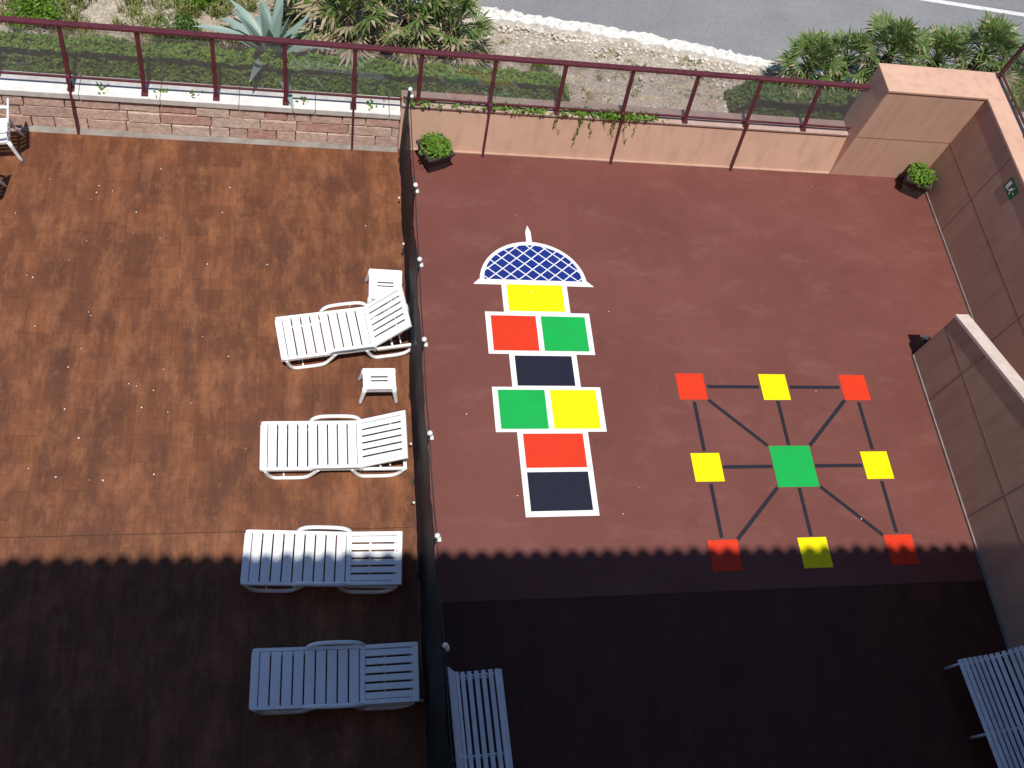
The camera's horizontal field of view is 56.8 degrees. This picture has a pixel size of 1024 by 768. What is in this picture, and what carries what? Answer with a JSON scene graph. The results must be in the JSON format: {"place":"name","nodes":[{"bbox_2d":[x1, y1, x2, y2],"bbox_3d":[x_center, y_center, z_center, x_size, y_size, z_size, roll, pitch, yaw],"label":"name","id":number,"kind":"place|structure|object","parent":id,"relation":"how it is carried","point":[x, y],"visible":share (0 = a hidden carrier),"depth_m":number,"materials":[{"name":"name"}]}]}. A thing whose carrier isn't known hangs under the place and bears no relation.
{"place":"outdoors","nodes":[
{"label":"outdoors","id":0,"kind":"place"},
{"bbox_2d":[0,131,426,767],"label":"patio","id":1,"kind":"structure","parent":0,"point":[128,639],"depth_m":13.04,"materials":[{"name":"brown wood"}]},
{"bbox_2d":[0,179,6,187],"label":"plastic chair","id":2,"kind":"object","parent":1,"relation":"on","point":[2,183],"visible":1,"depth_m":14.37,"materials":[{"name":"white plastic"}]},
{"bbox_2d":[0,98,24,163],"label":"plastic chair","id":3,"kind":"object","parent":1,"relation":"on","point":[6,123],"visible":1,"depth_m":14.39,"materials":[{"name":"white plastic"}]},
{"bbox_2d":[10,125,396,151],"bbox_3d":[-11.445,-4.078,14.210,19.380,0.048,0.090,0,62,-12],"label":"base fillet","id":4,"kind":"object","parent":1,"relation":"on","point":[45,129],"visible":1,"depth_m":15.53,"materials":[{"name":"concrete"}]},
{"bbox_2d":[240,525,402,593],"bbox_3d":[-2.478,2.317,12.417,2.040,0.482,0.816,3,61,-10],"label":"sun lounger","id":5,"kind":"object","parent":1,"relation":"on","point":[350,536],"visible":1,"depth_m":12.31,"materials":[{"name":"white plastic"}]},
{"bbox_2d":[259,410,407,479],"bbox_3d":[-2.464,0.840,13.109,1.992,0.677,0.816,0,62,-12],"label":"sun lounger","id":6,"kind":"object","parent":1,"relation":"on","point":[388,425],"visible":1,"depth_m":13.06,"materials":[{"name":"white plastic"}]},
{"bbox_2d":[249,640,419,714],"bbox_3d":[-2.194,3.647,11.756,2.039,0.482,0.816,1,62,-11],"label":"sun lounger","id":7,"kind":"object","parent":1,"relation":"on","point":[359,651],"visible":1,"depth_m":11.65,"materials":[{"name":"white plastic"}]},
{"bbox_2d":[275,284,411,369],"bbox_3d":[-2.434,-0.837,13.924,1.992,0.850,0.816,-8,64,-16],"label":"sun lounger","id":8,"kind":"object","parent":1,"relation":"on","point":[373,342],"visible":0.94,"depth_m":13.92,"materials":[{"name":"white plastic"}]},
{"bbox_2d":[357,368,397,405],"bbox_3d":[-1.948,0.022,13.795,0.587,0.435,0.448,-1,62,-12],"label":"side table","id":9,"kind":"object","parent":1,"relation":"on","point":[367,374],"visible":1,"depth_m":13.62,"materials":[{"name":"white plastic"}]},
{"bbox_2d":[364,269,402,315],"bbox_3d":[-1.964,-1.417,14.572,0.617,0.435,0.648,2,62,-11],"label":"side table","id":10,"kind":"object","parent":1,"relation":"on","point":[374,277],"visible":0.75,"depth_m":14.41,"materials":[{"name":"white plastic"}]},
{"bbox_2d":[0,527,984,603],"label":"floor joint","id":11,"kind":"object","parent":1,"relation":"on","point":[498,600],"visible":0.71,"depth_m":12.99,"materials":[{"name":"brown"}]},
{"bbox_2d":[0,0,1023,127],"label":"verge ground","id":12,"kind":"structure","parent":0,"point":[615,91],"depth_m":17.43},
{"bbox_2d":[3,0,64,30],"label":"shrub","id":13,"kind":"object","parent":12,"relation":"on","point":[32,9],"visible":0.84,"depth_m":15.37,"materials":[{"name":"green plant"}]},
{"bbox_2d":[151,12,207,47],"bbox_3d":[-5.490,-5.735,15.728,0.930,0.575,0.993,0,62,-12],"label":"shrub","id":14,"kind":"object","parent":12,"relation":"on","point":[157,40],"visible":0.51,"depth_m":15.61,"materials":[{"name":"green plant"}]},
{"bbox_2d":[184,0,220,8],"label":"shrub","id":15,"kind":"object","parent":12,"relation":"on","point":[199,2],"visible":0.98,"depth_m":16.25,"materials":[{"name":"green plant"}]},
{"bbox_2d":[193,0,333,110],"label":"agave plant","id":16,"kind":"object","parent":12,"relation":"on","point":[266,23],"visible":0.55,"depth_m":15.63,"materials":[{"name":"green plant"}]},
{"bbox_2d":[0,29,570,101],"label":"ivy hedge","id":17,"kind":"object","parent":12,"relation":"on","point":[104,56],"visible":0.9,"depth_m":15.40,"materials":[{"name":"green plant"}]},
{"bbox_2d":[264,0,345,32],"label":"fan palm","id":18,"kind":"object","parent":12,"relation":"on","point":[286,2],"visible":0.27,"depth_m":16.28,"materials":[{"name":"green plant"}]},
{"bbox_2d":[286,0,405,70],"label":"fan palm","id":19,"kind":"object","parent":12,"relation":"on","point":[349,28],"visible":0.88,"depth_m":15.73,"materials":[{"name":"green plant"}]},
{"bbox_2d":[344,0,465,70],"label":"fan palm","id":20,"kind":"object","parent":12,"relation":"on","point":[407,12],"visible":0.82,"depth_m":15.89,"materials":[{"name":"green plant"}]},
{"bbox_2d":[407,0,500,70],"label":"fan palm","id":21,"kind":"object","parent":12,"relation":"on","point":[480,28],"visible":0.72,"depth_m":16.14,"materials":[{"name":"green plant"}]},
{"bbox_2d":[0,0,1023,116],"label":"grass","id":22,"kind":"structure","parent":12,"relation":"on","point":[178,4],"depth_m":16.10,"materials":[{"name":"green plant"}]},
{"bbox_2d":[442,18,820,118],"bbox_3d":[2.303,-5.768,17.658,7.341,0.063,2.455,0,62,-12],"label":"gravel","id":23,"kind":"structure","parent":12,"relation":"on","point":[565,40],"depth_m":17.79,"materials":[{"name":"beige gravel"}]},
{"bbox_2d":[723,80,861,120],"bbox_3d":[6.428,-5.267,17.859,4.864,0.846,1.046,0,62,-12],"label":"ivy hedge","id":24,"kind":"object","parent":12,"relation":"on","point":[773,99],"visible":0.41,"depth_m":17.34,"materials":[{"name":"green plant"}]},
{"bbox_2d":[768,26,851,98],"bbox_3d":[5.461,-5.857,17.555,1.469,1.581,1.475,-21,68,-21],"label":"fan palm","id":25,"kind":"object","parent":12,"relation":"on","point":[819,42],"visible":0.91,"depth_m":17.25,"materials":[{"name":"green plant"}]},
{"bbox_2d":[810,74,845,118],"bbox_3d":[5.840,-5.417,17.885,1.186,0.722,1.076,0,62,-12],"label":"shrub","id":26,"kind":"object","parent":12,"relation":"on","point":[840,80],"visible":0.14,"depth_m":17.83,"materials":[{"name":"green plant"}]},
{"bbox_2d":[818,27,882,94],"bbox_3d":[6.319,-6.005,17.838,1.387,1.546,1.433,-22,69,-22],"label":"fan palm","id":27,"kind":"object","parent":12,"relation":"on","point":[862,74],"visible":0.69,"depth_m":17.52,"materials":[{"name":"green plant"}]},
{"bbox_2d":[849,8,937,91],"bbox_3d":[6.989,-5.964,17.696,1.681,1.996,1.680,34,61,7],"label":"fan palm","id":28,"kind":"object","parent":12,"relation":"on","point":[906,35],"visible":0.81,"depth_m":17.31,"materials":[{"name":"green plant"}]},
{"bbox_2d":[892,24,978,70],"bbox_3d":[7.987,-5.993,18.033,1.518,1.810,1.593,-35,74,-26],"label":"fan palm","id":29,"kind":"object","parent":12,"relation":"on","point":[944,40],"visible":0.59,"depth_m":17.54,"materials":[{"name":"green plant"}]},
{"bbox_2d":[938,9,1023,91],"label":"fan palm","id":30,"kind":"object","parent":12,"relation":"on","point":[999,34],"visible":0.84,"depth_m":17.46,"materials":[{"name":"green plant"}]},
{"bbox_2d":[971,49,1023,111],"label":"shrub","id":31,"kind":"object","parent":12,"relation":"on","point":[1020,72],"visible":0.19,"depth_m":18.83,"materials":[{"name":"green plant"}]},
{"bbox_2d":[1005,75,1023,111],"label":"shrub","id":32,"kind":"object","parent":12,"relation":"on","point":[1016,96],"visible":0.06,"depth_m":18.25,"materials":[{"name":"green plant"}]},
{"bbox_2d":[530,57,554,73],"bbox_3d":[0.529,-5.714,17.169,0.426,0.282,0.390,43,62,12],"label":"shrub","id":33,"kind":"object","parent":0,"point":[542,68],"visible":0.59,"depth_m":17.14,"materials":[{"name":"green plant"}]},
{"bbox_2d":[398,149,983,603],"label":"play area ground","id":34,"kind":"structure","parent":0,"point":[738,277],"depth_m":15.24,"materials":[{"name":"paint"}]},
{"bbox_2d":[398,87,453,767],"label":"fence","id":35,"kind":"object","parent":34,"relation":"on","point":[432,676],"visible":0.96,"depth_m":12.46,"materials":[{"name":"grey metal"}]},
{"bbox_2d":[2,174,861,518],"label":"litter","id":36,"kind":"object","parent":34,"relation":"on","point":[202,336],"visible":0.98,"depth_m":13.94,"materials":[{"name":"white paint"}]},
{"bbox_2d":[416,131,454,172],"bbox_3d":[-1.307,-3.930,15.967,0.588,0.610,0.588,-22,69,-22],"label":"planter","id":37,"kind":"object","parent":34,"relation":"on","point":[436,152],"visible":1,"depth_m":15.85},
{"bbox_2d":[473,226,606,516],"bbox_3d":[0.491,-0.388,14.773,2.020,0.008,5.180,0,62,-12],"label":"hopscotch marking","id":38,"kind":"object","parent":34,"relation":"on","point":[548,409],"visible":1,"depth_m":14.63,"materials":[{"name":"multicoloured paint"}]},
{"bbox_2d":[675,373,919,571],"bbox_3d":[4.383,1.276,14.704,3.340,0.001,3.250,0,62,-12],"label":"playground grid marking","id":39,"kind":"object","parent":34,"relation":"on","point":[793,466],"visible":1,"depth_m":14.66,"materials":[{"name":"multicoloured paint"}]},
{"bbox_2d":[899,162,937,198],"bbox_3d":[7.661,-3.871,17.838,0.582,0.624,0.574,25,60,2],"label":"planter","id":40,"kind":"object","parent":34,"relation":"on","point":[918,180],"visible":1,"depth_m":17.71,"materials":[{"name":"plant"}]},
{"bbox_2d":[927,100,1023,380],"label":"boundary wall","id":41,"kind":"structure","parent":34,"relation":"on","point":[981,152],"depth_m":16.48,"materials":[{"name":"brown paint"}]},
{"bbox_2d":[925,192,974,321],"bbox_3d":[8.453,1.503,15.423,0.025,0.048,12.390,0,62,-12],"label":"skirting","id":42,"kind":"object","parent":41,"relation":"attached to","point":[949,257],"depth_m":17.41,"materials":[{"name":"concrete"}]},
{"bbox_2d":[941,143,1023,341],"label":"joint line","id":43,"kind":"object","parent":41,"relation":"attached to","point":[987,237],"visible":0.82,"depth_m":16.39,"materials":[{"name":"brown"}]},
{"bbox_2d":[987,99,1023,186],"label":"coping","id":44,"kind":"object","parent":41,"relation":"on","point":[1008,121],"visible":1,"depth_m":16.16,"materials":[{"name":"pink paint"}]},
{"bbox_2d":[996,43,1023,137],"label":"side glass railing","id":45,"kind":"object","parent":44,"relation":"on","point":[1009,63],"visible":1,"depth_m":16.40,"materials":[{"name":"red metal"}]},
{"bbox_2d":[1003,177,1017,199],"bbox_3d":[8.379,-3.278,15.890,0.012,0.220,0.320,0,62,-12],"label":"exit sign","id":46,"kind":"object","parent":41,"relation":"attached to","point":[1010,187],"visible":1,"depth_m":15.89,"materials":[{"name":"green paint"}]},
{"bbox_2d":[420,581,1023,767],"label":"terrace ground","id":47,"kind":"structure","parent":0,"point":[847,677],"depth_m":12.92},
{"bbox_2d":[444,667,512,767],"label":"slatted bench","id":48,"kind":"object","parent":47,"relation":"on","point":[462,757],"visible":0.98,"depth_m":11.61,"materials":[{"name":"paint"}]},
{"bbox_2d":[913,317,1023,677],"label":"ramp wall","id":49,"kind":"structure","parent":47,"relation":"on","point":[998,403],"depth_m":14.39,"materials":[{"name":"brown paint"}]},
{"bbox_2d":[916,335,930,347],"bbox_3d":[6.978,-0.719,15.983,0.170,0.225,0.152,0,62,-12],"label":"bulkhead lamp","id":50,"kind":"object","parent":49,"relation":"attached to","point":[922,341],"visible":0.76,"depth_m":15.93,"materials":[{"name":"black metal"}]},
{"bbox_2d":[911,355,1023,694],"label":"skirting","id":51,"kind":"object","parent":49,"relation":"attached to","point":[964,512],"visible":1,"depth_m":14.81,"materials":[{"name":"concrete"}]},
{"bbox_2d":[929,326,1023,653],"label":"joint line","id":52,"kind":"object","parent":49,"relation":"attached to","point":[985,439],"visible":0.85,"depth_m":14.49,"materials":[{"name":"brown"}]},
{"bbox_2d":[954,314,1023,402],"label":"coping","id":53,"kind":"object","parent":49,"relation":"on","point":[995,357],"visible":1,"depth_m":14.37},
{"bbox_2d":[944,645,1023,767],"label":"slatted bench","id":54,"kind":"object","parent":47,"relation":"on","point":[986,659],"visible":1,"depth_m":13.02,"materials":[{"name":"paint"}]},
{"bbox_2d":[476,0,1023,93],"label":"road","id":55,"kind":"structure","parent":0,"point":[763,29],"depth_m":19.00,"materials":[{"name":"grey asphalt"}]},
{"bbox_2d":[922,0,1023,15],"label":"road marking","id":56,"kind":"object","parent":55,"relation":"on","point":[978,7],"visible":1,"depth_m":20.70,"materials":[{"name":"white paint"}]},
{"bbox_3d":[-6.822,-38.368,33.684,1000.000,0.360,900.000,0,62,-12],"label":"ground","id":57,"kind":"structure","parent":0,"visible":0},
{"bbox_2d":[2,95,400,147],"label":"brick wall","id":58,"kind":"structure","parent":57,"relation":"on","point":[247,129],"depth_m":15.57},
{"bbox_2d":[0,95,398,146],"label":"stone blocks","id":59,"kind":"structure","parent":58,"relation":"on","point":[98,115],"depth_m":15.34,"materials":[{"name":"beige stone"}]},
{"bbox_2d":[0,70,400,119],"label":"coping","id":60,"kind":"object","parent":58,"relation":"on","point":[52,87],"visible":0.93,"depth_m":15.08,"materials":[{"name":"stone"}]},
{"bbox_2d":[0,16,870,170],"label":"glass railing","id":61,"kind":"object","parent":60,"relation":"on","point":[210,36],"visible":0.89,"depth_m":15.25,"materials":[{"name":"red metal"}]},
{"bbox_2d":[398,97,846,172],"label":"retaining wall","id":62,"kind":"structure","parent":57,"relation":"on","point":[520,134],"depth_m":16.75,"materials":[{"name":"pink paint"}]},
{"bbox_2d":[411,148,828,173],"bbox_3d":[2.042,-4.015,17.061,8.050,0.028,0.050,0,62,-12],"label":"skirting","id":63,"kind":"object","parent":62,"relation":"attached to","point":[629,161],"visible":0.64,"depth_m":17.08,"materials":[{"name":"brown paint"}]},
{"bbox_2d":[401,90,847,135],"bbox_3d":[2.148,-4.712,16.527,8.130,0.042,0.349,0,62,-12],"label":"top ledge","id":64,"kind":"object","parent":62,"relation":"on","point":[737,125],"visible":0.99,"depth_m":16.58,"materials":[{"name":"beige concrete"}]},
{"bbox_2d":[96,81,663,144],"bbox_3d":[-1.896,-4.529,15.748,9.427,0.722,0.348,0,62,-12],"label":"hanging ivy","id":65,"kind":"object","parent":64,"relation":"on","point":[612,116],"visible":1,"depth_m":16.17,"materials":[{"name":"green plant"}]},
{"bbox_2d":[392,0,1023,116],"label":"kerb","id":66,"kind":"structure","parent":57,"relation":"on","point":[643,40],"depth_m":18.00,"materials":[{"name":"white concrete"}]},
{"bbox_2d":[830,63,1010,177],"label":"corner pillar","id":67,"kind":"structure","parent":57,"relation":"on","point":[917,104],"depth_m":16.75,"materials":[{"name":"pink paint"}]},
{"bbox_2d":[859,137,943,142],"bbox_3d":[7.142,-4.447,17.236,1.900,0.012,0.013,0,62,-12],"label":"joint line","id":68,"kind":"object","parent":67,"relation":"attached to","point":[898,139],"visible":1,"depth_m":17.21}
]}

